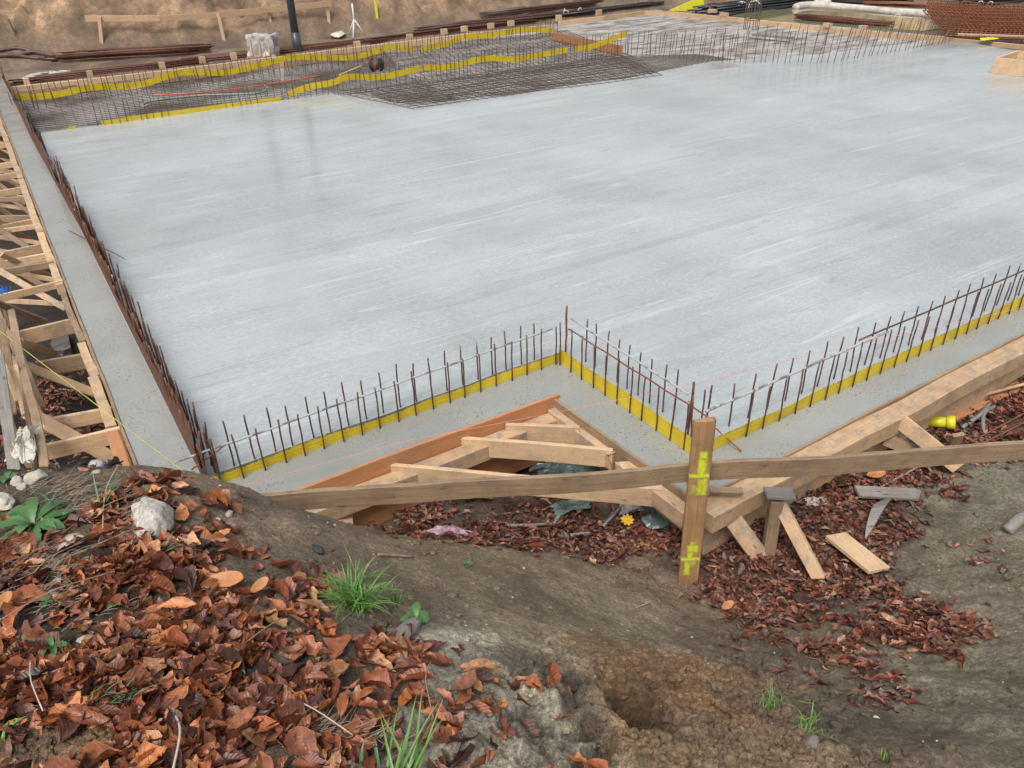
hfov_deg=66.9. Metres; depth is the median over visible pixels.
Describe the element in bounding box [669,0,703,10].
yellow wedge
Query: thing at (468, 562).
weed
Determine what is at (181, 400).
starter bar
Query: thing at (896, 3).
steel bundle
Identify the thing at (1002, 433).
loose bar
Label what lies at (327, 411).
starter bar
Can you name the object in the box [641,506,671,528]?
plastic film
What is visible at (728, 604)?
leaf
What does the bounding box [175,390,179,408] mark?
starter bar
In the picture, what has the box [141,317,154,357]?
starter bar
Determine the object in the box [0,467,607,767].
leaf litter
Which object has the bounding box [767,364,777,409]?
starter bar
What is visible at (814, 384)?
starter bar
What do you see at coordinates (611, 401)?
string line
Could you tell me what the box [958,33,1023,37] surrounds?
plank
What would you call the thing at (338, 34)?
stone
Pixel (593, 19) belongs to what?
formwork
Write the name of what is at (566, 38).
plank
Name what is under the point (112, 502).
dry stem
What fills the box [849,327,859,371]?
starter bar
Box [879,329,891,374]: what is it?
starter bar
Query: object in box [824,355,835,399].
starter bar
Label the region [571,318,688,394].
tie bar
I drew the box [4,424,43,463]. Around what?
cloth
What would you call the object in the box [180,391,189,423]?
starter bar
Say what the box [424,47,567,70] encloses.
joint sheet
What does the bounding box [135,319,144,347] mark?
starter bar
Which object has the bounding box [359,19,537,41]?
steel bundle
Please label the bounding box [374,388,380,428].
starter bar
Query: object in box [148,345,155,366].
starter bar
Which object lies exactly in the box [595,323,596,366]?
starter bar
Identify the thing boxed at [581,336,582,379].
starter bar
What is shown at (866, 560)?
board offcut
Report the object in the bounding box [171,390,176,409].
starter bar
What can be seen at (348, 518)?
board offcut
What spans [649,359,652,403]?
starter bar
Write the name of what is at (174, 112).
joint sheet
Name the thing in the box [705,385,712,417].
starter bar
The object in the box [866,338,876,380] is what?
starter bar
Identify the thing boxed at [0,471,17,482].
weed
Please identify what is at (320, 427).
starter bar
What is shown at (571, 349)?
starter bar
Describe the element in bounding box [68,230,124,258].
loose bar
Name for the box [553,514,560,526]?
conduit
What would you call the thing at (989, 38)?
plastic scrap
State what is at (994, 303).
starter bar
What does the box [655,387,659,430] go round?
starter bar
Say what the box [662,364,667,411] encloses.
starter bar
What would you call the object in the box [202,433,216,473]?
starter bar
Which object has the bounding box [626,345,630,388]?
starter bar
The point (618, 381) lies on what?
starter bar
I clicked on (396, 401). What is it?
starter bar
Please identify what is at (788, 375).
tie bar
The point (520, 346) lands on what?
starter bar
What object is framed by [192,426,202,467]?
starter bar
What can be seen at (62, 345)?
stone
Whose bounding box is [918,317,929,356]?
starter bar
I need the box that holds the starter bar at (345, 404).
[341,382,349,425]
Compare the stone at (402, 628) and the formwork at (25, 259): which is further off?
the formwork at (25, 259)
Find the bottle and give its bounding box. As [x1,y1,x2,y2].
[88,459,106,466]
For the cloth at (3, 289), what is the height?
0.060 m
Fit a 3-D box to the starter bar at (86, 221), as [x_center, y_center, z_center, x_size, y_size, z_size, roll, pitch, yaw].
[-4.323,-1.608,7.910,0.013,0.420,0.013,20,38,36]
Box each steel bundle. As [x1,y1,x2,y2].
[8,58,207,84]
[37,43,213,61]
[180,38,389,61]
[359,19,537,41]
[413,8,590,30]
[479,0,603,17]
[553,1,664,16]
[687,0,814,15]
[794,14,894,25]
[831,0,913,5]
[862,1,978,7]
[944,0,1023,5]
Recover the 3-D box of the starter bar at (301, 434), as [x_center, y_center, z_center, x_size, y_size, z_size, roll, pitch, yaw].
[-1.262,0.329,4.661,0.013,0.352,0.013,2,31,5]
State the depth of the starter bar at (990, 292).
6.10 m
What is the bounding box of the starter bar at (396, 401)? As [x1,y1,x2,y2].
[393,381,399,421]
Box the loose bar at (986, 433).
[970,413,1023,441]
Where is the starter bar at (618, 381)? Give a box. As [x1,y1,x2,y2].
[616,358,619,403]
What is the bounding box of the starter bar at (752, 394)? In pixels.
[747,373,756,417]
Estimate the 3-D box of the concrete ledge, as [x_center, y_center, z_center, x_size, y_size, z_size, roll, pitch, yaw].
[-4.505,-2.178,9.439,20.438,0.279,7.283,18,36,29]
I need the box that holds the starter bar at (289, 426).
[284,406,293,445]
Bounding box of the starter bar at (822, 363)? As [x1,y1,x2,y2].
[816,341,828,386]
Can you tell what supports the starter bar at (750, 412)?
on the concrete ledge
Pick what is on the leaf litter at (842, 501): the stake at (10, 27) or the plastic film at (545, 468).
the plastic film at (545, 468)
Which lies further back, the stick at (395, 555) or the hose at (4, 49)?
the hose at (4, 49)
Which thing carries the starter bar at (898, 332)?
on the concrete slab
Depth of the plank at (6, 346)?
5.54 m
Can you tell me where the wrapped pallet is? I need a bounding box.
[245,32,280,57]
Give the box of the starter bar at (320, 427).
[317,406,324,448]
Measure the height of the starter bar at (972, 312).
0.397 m
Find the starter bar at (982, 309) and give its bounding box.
[976,289,989,329]
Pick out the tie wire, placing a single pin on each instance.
(220, 448)
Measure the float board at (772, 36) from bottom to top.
0.052 m
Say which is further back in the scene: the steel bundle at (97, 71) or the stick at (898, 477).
the steel bundle at (97, 71)
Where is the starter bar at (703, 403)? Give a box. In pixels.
[701,390,705,417]
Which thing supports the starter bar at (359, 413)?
on the concrete ledge
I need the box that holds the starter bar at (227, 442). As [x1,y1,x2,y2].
[222,421,234,465]
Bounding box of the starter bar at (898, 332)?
[893,311,905,351]
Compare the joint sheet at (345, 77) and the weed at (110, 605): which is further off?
the joint sheet at (345, 77)
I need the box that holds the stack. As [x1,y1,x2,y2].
[923,0,1023,38]
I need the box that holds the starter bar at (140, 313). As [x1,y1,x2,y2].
[137,301,148,344]
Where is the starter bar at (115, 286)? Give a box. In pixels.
[111,274,121,303]
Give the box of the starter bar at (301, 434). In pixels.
[297,414,305,455]
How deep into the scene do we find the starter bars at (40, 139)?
16.78 m
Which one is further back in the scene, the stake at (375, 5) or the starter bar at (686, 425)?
the stake at (375, 5)
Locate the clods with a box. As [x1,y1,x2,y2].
[0,630,955,767]
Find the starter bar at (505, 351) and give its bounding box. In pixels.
[504,331,506,369]
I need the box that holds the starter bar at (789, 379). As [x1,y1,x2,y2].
[784,358,793,400]
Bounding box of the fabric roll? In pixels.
[792,1,945,17]
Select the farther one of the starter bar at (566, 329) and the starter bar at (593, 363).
the starter bar at (566, 329)
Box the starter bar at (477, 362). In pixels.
[476,342,478,379]
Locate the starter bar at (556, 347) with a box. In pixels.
[555,327,556,364]
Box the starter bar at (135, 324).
[132,312,140,339]
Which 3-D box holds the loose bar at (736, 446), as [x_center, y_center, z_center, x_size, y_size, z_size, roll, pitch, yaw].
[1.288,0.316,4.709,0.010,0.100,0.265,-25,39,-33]
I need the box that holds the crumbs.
[0,465,1023,767]
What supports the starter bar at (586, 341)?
on the concrete slab
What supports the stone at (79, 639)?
on the ground at (980, 734)
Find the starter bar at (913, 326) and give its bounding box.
[908,306,918,345]
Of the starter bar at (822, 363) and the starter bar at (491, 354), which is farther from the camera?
the starter bar at (491, 354)
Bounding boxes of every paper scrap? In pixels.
[426,525,471,535]
[804,496,828,506]
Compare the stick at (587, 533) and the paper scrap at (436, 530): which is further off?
the stick at (587, 533)
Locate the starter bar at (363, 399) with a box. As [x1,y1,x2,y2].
[360,380,366,419]
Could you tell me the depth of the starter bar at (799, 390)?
4.91 m
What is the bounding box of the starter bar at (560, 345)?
[559,322,560,364]
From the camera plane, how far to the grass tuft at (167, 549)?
2.61 m
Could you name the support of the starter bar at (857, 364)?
on the concrete ledge
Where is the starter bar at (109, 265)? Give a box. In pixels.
[102,247,116,285]
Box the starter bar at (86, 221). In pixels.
[81,206,91,236]
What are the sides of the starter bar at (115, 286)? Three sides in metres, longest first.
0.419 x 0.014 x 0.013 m
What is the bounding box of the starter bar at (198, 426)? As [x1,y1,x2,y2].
[192,402,205,453]
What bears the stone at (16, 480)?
on the ground at (980, 734)
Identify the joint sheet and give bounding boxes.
[0,66,202,473]
[16,44,413,99]
[101,97,280,124]
[210,353,558,481]
[287,65,420,97]
[421,27,552,51]
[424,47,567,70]
[561,349,690,452]
[575,31,625,51]
[713,297,1023,449]
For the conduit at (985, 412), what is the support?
on the leaf litter at (842, 501)
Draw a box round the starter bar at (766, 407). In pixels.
[762,386,770,429]
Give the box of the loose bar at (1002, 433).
[982,423,1022,442]
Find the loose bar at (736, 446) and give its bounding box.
[715,428,740,451]
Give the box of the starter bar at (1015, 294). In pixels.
[1008,275,1021,314]
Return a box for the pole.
[286,0,301,51]
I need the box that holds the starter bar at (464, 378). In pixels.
[462,359,465,397]
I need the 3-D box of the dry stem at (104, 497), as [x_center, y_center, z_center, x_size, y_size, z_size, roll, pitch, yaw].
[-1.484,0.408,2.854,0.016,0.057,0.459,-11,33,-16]
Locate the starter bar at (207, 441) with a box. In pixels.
[202,427,215,468]
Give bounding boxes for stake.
[5,19,15,35]
[326,7,330,22]
[374,0,378,18]
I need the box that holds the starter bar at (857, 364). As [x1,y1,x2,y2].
[852,342,863,386]
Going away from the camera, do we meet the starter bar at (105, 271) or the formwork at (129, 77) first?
the starter bar at (105, 271)
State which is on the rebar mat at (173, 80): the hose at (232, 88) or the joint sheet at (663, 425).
the hose at (232, 88)
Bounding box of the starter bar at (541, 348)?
[540,329,541,369]
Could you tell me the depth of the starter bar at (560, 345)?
5.53 m
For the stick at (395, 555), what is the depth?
3.31 m
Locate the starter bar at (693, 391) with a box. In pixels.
[687,381,694,434]
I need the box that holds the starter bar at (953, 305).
[947,290,959,326]
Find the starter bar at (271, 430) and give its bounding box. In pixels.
[266,407,275,451]
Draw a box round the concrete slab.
[35,41,1023,481]
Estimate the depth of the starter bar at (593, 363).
5.23 m
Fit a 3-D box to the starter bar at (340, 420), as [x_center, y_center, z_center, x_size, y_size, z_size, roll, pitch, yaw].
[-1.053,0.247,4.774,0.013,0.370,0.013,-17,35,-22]
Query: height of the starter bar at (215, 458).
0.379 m
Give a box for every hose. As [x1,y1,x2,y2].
[0,46,93,59]
[0,50,55,56]
[0,54,56,60]
[142,85,268,107]
[152,75,318,95]
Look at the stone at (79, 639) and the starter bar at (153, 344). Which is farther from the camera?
the starter bar at (153, 344)
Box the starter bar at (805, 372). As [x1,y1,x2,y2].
[801,350,810,393]
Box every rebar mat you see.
[19,64,283,130]
[284,30,643,97]
[343,55,660,108]
[616,54,742,72]
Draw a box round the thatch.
[0,468,430,748]
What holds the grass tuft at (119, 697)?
on the leaf litter at (150, 639)
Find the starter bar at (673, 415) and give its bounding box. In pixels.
[669,392,676,440]
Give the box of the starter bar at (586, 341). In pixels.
[585,319,587,361]
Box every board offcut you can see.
[338,514,352,523]
[825,532,889,573]
[854,485,920,500]
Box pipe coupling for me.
[928,416,955,428]
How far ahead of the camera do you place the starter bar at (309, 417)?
4.80 m
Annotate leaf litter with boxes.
[0,353,1023,712]
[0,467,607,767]
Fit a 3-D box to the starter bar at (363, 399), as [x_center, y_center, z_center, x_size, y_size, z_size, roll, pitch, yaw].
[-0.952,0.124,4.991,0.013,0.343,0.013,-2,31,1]
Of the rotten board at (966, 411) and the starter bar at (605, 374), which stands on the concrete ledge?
the starter bar at (605, 374)
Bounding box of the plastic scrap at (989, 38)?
[980,37,998,39]
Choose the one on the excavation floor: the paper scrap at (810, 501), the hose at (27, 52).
the hose at (27, 52)
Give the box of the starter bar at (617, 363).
[616,339,619,381]
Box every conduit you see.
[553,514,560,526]
[602,507,620,527]
[960,401,991,428]
[981,405,995,431]
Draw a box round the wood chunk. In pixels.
[1001,510,1023,534]
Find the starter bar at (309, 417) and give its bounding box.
[305,397,314,437]
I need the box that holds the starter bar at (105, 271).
[99,255,111,288]
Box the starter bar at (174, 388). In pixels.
[168,373,184,413]
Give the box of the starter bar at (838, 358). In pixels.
[833,336,844,378]
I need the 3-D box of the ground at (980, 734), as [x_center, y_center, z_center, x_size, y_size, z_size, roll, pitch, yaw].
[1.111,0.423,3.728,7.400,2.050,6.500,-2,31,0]
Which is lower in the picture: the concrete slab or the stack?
the concrete slab
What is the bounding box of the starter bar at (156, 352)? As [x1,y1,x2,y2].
[152,338,164,375]
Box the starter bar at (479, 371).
[478,354,480,391]
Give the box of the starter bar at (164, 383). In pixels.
[159,371,168,397]
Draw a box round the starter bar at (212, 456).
[207,439,218,478]
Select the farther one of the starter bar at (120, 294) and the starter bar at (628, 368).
the starter bar at (120, 294)
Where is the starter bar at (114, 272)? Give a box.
[108,255,121,294]
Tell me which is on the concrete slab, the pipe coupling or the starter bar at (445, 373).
the starter bar at (445, 373)
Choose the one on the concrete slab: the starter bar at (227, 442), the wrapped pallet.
the starter bar at (227, 442)
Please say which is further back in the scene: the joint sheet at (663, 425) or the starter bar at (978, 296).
the starter bar at (978, 296)
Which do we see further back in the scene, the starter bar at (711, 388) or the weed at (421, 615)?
the starter bar at (711, 388)
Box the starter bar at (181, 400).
[174,380,187,420]
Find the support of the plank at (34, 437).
on the formwork at (25, 259)
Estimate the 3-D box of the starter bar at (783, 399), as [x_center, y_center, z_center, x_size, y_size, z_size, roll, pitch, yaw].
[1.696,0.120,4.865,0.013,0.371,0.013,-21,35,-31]
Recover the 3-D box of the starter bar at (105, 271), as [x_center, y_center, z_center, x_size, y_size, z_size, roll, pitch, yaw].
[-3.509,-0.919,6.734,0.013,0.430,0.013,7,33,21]
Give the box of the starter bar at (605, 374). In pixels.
[604,352,607,395]
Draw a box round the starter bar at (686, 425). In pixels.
[683,400,689,449]
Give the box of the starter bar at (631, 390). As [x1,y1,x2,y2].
[629,367,633,412]
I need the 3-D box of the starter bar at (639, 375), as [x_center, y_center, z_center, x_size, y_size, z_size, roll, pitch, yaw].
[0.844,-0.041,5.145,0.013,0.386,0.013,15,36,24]
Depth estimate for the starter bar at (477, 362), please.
5.37 m
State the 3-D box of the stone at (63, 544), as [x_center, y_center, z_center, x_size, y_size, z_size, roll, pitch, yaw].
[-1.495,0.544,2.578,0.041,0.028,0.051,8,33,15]
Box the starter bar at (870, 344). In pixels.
[864,322,876,364]
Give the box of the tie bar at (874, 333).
[858,270,1023,340]
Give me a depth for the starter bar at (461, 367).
5.32 m
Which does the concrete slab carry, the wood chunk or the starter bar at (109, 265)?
the starter bar at (109, 265)
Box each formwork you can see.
[0,112,137,467]
[11,20,547,99]
[292,394,685,530]
[556,9,644,25]
[645,9,945,41]
[701,332,1023,578]
[944,37,1023,49]
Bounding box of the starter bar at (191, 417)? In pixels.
[186,399,196,437]
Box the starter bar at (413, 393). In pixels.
[410,371,416,415]
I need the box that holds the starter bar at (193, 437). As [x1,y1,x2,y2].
[189,419,198,459]
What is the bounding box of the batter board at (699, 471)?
[260,416,1023,584]
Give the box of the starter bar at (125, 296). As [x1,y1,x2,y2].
[120,280,131,312]
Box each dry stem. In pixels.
[0,573,108,619]
[8,505,192,584]
[29,660,43,711]
[36,541,84,570]
[86,491,141,519]
[102,465,118,528]
[172,715,180,767]
[246,617,281,642]
[279,691,352,734]
[425,661,433,717]
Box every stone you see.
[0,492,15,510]
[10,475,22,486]
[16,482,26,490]
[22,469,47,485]
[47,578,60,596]
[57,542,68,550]
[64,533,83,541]
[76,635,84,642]
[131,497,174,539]
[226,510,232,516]
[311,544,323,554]
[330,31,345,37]
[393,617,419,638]
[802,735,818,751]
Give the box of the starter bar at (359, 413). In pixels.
[357,392,362,435]
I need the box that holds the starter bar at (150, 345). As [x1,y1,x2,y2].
[142,327,157,363]
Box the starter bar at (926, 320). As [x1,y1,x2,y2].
[921,301,933,339]
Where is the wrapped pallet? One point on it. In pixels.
(260, 44)
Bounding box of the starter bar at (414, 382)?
[412,363,416,401]
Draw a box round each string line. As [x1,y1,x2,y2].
[0,331,181,469]
[246,307,1023,484]
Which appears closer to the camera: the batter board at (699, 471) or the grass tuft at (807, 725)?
the grass tuft at (807, 725)
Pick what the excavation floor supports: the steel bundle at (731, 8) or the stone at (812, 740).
the steel bundle at (731, 8)
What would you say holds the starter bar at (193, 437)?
on the concrete slab
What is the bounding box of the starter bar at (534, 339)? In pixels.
[533,323,534,359]
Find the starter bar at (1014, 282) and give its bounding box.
[1007,263,1021,300]
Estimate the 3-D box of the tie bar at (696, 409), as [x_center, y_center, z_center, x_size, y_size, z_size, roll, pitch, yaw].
[0.788,-0.090,5.023,0.011,0.026,1.402,-20,36,-27]
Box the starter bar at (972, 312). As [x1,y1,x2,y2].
[966,291,978,333]
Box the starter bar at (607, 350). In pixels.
[606,331,609,374]
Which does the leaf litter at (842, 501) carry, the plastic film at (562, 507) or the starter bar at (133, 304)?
the plastic film at (562, 507)
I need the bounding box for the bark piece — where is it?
[864,497,891,539]
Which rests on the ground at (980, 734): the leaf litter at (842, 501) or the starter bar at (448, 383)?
the leaf litter at (842, 501)
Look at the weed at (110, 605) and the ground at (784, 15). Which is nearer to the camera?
the weed at (110, 605)
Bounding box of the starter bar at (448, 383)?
[447,362,450,403]
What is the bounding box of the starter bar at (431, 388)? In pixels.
[429,370,433,409]
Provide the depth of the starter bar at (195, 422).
4.73 m
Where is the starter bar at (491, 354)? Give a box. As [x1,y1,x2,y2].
[490,337,492,374]
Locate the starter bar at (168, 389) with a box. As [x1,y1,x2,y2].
[164,377,172,404]
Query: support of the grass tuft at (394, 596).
on the ground at (980, 734)
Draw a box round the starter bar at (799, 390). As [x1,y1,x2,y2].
[794,369,803,413]
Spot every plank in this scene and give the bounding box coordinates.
[0,309,14,351]
[0,318,16,414]
[0,349,17,402]
[0,353,20,469]
[6,330,45,408]
[7,309,49,466]
[11,364,24,415]
[20,379,37,468]
[22,346,36,451]
[339,66,361,75]
[553,32,622,54]
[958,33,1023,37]
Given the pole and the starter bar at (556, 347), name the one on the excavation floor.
the pole
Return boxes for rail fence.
[85,1,331,43]
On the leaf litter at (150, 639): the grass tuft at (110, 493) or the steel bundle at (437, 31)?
the grass tuft at (110, 493)
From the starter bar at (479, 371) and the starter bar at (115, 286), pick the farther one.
the starter bar at (115, 286)
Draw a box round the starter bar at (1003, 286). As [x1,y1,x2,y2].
[996,265,1010,305]
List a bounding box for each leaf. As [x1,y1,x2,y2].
[0,591,11,606]
[209,571,242,586]
[250,577,268,592]
[621,514,633,525]
[722,600,733,609]
[867,471,885,477]
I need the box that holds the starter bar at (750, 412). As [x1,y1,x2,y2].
[745,389,754,436]
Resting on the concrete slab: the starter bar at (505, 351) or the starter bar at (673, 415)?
the starter bar at (505, 351)
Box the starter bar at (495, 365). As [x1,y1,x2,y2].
[494,344,496,386]
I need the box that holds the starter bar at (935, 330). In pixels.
[930,310,941,350]
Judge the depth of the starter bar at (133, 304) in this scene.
6.01 m
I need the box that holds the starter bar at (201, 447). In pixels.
[198,431,205,473]
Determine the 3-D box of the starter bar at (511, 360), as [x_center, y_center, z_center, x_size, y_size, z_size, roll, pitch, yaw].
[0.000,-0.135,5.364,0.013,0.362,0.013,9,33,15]
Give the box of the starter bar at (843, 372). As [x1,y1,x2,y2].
[838,352,847,393]
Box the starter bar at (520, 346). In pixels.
[520,326,521,364]
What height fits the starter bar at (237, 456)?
0.366 m
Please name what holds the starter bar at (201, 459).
on the concrete ledge
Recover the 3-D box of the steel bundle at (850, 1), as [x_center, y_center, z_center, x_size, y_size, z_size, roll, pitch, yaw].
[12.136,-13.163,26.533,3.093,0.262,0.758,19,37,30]
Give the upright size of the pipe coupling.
0.127 m
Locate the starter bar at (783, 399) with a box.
[778,377,787,421]
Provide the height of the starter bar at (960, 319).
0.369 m
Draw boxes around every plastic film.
[529,462,602,474]
[548,500,590,515]
[619,504,643,515]
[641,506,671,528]
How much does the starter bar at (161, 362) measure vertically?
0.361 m
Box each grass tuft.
[0,716,25,740]
[21,485,74,505]
[78,670,166,726]
[92,470,120,502]
[164,531,191,551]
[306,544,411,620]
[344,738,380,767]
[370,576,410,612]
[378,691,443,767]
[757,676,816,709]
[783,699,841,742]
[874,746,897,762]
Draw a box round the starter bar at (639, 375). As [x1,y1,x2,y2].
[637,352,641,395]
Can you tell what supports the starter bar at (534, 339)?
on the concrete slab
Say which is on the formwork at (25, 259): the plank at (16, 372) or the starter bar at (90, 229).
the plank at (16, 372)
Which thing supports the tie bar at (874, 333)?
attached to the starter bar
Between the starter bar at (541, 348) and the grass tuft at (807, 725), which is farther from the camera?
the starter bar at (541, 348)
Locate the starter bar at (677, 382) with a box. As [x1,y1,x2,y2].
[673,369,678,410]
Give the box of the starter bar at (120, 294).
[116,281,125,309]
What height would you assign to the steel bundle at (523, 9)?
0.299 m
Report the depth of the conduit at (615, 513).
4.75 m
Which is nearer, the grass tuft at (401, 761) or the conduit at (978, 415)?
the grass tuft at (401, 761)
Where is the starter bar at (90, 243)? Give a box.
[85,230,96,258]
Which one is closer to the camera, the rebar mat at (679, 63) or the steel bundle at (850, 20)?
the rebar mat at (679, 63)
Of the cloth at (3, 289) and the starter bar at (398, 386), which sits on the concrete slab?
the starter bar at (398, 386)
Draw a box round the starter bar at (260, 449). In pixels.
[255,428,265,470]
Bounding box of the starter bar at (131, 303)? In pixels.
[126,288,139,327]
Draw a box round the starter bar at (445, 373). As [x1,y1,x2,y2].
[444,351,447,390]
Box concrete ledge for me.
[0,79,1023,492]
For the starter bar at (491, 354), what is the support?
on the concrete slab
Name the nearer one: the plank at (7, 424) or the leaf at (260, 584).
the leaf at (260, 584)
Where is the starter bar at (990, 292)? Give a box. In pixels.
[984,274,996,310]
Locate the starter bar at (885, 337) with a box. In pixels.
[879,316,891,357]
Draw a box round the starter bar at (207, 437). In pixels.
[204,422,211,465]
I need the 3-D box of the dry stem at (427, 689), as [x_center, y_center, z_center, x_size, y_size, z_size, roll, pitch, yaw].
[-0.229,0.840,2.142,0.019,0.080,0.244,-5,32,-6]
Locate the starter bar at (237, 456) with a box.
[230,434,244,478]
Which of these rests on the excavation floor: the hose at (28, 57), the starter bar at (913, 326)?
the hose at (28, 57)
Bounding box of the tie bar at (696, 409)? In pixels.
[568,328,708,416]
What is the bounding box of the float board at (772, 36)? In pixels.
[752,33,793,38]
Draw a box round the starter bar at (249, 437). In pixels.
[243,415,255,458]
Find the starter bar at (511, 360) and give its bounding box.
[511,341,512,380]
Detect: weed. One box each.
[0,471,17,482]
[0,497,73,547]
[17,634,35,641]
[39,597,52,605]
[41,635,67,654]
[107,601,121,608]
[400,602,429,626]
[464,559,472,565]
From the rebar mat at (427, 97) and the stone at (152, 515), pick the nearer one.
the stone at (152, 515)
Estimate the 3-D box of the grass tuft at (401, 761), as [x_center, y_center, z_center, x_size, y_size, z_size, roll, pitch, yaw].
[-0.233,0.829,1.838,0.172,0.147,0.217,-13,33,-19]
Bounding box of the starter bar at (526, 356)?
[526,335,527,374]
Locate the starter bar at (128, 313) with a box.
[124,300,133,326]
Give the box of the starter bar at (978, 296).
[972,277,984,316]
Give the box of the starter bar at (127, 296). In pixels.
[123,284,132,311]
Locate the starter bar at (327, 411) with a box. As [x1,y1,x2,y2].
[323,392,330,431]
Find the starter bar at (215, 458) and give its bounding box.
[209,439,220,478]
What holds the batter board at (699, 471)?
on the ground at (980, 734)
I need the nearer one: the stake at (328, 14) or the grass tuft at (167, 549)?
the grass tuft at (167, 549)
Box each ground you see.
[0,394,1023,767]
[728,9,938,31]
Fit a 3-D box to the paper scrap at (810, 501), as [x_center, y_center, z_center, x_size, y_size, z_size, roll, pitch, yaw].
[1.876,0.716,4.776,0.142,0.038,0.090,-2,31,0]
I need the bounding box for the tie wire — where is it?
[191,445,225,469]
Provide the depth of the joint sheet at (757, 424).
5.26 m
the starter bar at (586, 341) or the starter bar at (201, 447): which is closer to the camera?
the starter bar at (201, 447)
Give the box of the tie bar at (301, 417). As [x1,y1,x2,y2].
[175,328,552,463]
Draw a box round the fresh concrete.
[384,10,930,100]
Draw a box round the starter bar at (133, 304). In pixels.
[129,292,140,328]
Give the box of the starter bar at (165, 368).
[159,345,171,387]
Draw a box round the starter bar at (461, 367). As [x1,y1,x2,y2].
[460,346,463,384]
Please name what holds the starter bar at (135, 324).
on the concrete slab
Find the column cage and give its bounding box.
[743,0,761,29]
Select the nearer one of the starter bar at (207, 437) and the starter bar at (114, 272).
the starter bar at (207, 437)
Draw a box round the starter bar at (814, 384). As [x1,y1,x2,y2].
[809,362,820,406]
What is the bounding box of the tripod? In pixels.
[349,3,365,37]
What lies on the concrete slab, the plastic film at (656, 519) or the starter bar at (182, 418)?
the starter bar at (182, 418)
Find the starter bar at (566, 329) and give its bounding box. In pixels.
[565,305,567,352]
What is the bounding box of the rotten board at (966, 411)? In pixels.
[948,379,1023,421]
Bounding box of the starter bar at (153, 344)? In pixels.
[147,324,160,369]
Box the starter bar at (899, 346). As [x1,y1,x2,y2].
[893,326,905,367]
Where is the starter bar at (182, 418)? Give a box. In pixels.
[179,409,185,430]
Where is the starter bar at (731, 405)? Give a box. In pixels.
[728,383,734,426]
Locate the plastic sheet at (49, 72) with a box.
[18,70,69,80]
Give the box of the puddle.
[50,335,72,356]
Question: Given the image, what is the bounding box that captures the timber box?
[991,50,1023,76]
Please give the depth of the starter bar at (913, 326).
5.65 m
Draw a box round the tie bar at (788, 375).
[705,331,888,412]
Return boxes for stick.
[377,553,413,557]
[499,522,546,526]
[570,531,590,536]
[880,467,918,486]
[985,383,1023,395]
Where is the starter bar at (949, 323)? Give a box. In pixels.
[942,303,955,344]
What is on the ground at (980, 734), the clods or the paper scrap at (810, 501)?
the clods
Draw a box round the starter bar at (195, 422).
[192,409,198,437]
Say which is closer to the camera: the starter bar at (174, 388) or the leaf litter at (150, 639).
the leaf litter at (150, 639)
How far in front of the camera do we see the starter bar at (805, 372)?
5.12 m
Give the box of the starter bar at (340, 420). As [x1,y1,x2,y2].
[336,399,344,441]
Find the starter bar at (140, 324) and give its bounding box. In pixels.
[134,308,145,340]
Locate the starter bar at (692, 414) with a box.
[690,395,693,436]
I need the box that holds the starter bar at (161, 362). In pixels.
[156,343,167,382]
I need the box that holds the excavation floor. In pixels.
[0,0,1023,470]
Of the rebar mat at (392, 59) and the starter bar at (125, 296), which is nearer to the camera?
the starter bar at (125, 296)
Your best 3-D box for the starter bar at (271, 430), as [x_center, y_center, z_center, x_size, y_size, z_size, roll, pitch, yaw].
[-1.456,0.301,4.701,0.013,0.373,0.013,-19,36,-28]
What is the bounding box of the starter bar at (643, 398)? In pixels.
[640,378,645,420]
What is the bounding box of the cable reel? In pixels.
[369,58,384,71]
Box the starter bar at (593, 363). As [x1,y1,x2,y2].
[593,345,594,387]
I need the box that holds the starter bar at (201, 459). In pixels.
[196,443,208,475]
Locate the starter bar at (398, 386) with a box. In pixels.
[395,364,400,407]
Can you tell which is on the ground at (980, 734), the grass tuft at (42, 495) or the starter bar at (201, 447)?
the grass tuft at (42, 495)
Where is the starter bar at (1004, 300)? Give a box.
[997,282,1011,319]
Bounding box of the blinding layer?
[16,54,442,132]
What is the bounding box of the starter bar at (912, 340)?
[906,320,919,361]
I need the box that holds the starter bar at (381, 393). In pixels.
[378,373,383,413]
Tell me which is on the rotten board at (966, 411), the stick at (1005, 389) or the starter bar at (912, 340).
the stick at (1005, 389)
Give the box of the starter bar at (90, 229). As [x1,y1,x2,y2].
[84,213,96,247]
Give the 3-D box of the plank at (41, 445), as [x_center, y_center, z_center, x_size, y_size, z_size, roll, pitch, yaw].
[-3.175,-0.018,5.070,0.065,0.032,2.098,-19,41,-27]
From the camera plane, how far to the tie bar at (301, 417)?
4.85 m
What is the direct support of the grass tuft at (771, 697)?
on the ground at (980, 734)
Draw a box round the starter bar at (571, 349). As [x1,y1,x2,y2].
[570,329,572,372]
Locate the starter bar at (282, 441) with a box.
[277,419,286,462]
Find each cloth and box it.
[0,285,10,294]
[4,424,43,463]
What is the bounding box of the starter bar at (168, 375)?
[162,358,175,394]
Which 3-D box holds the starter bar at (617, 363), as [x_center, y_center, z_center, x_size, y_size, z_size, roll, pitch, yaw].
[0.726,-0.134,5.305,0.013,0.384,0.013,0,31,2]
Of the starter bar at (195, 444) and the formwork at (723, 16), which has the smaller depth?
the starter bar at (195, 444)
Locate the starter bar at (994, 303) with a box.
[987,284,1001,323]
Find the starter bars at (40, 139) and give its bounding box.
[7,14,958,156]
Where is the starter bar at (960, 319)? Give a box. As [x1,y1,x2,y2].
[954,300,966,339]
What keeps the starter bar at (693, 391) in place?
on the concrete slab
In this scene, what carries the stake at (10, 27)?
on the excavation floor

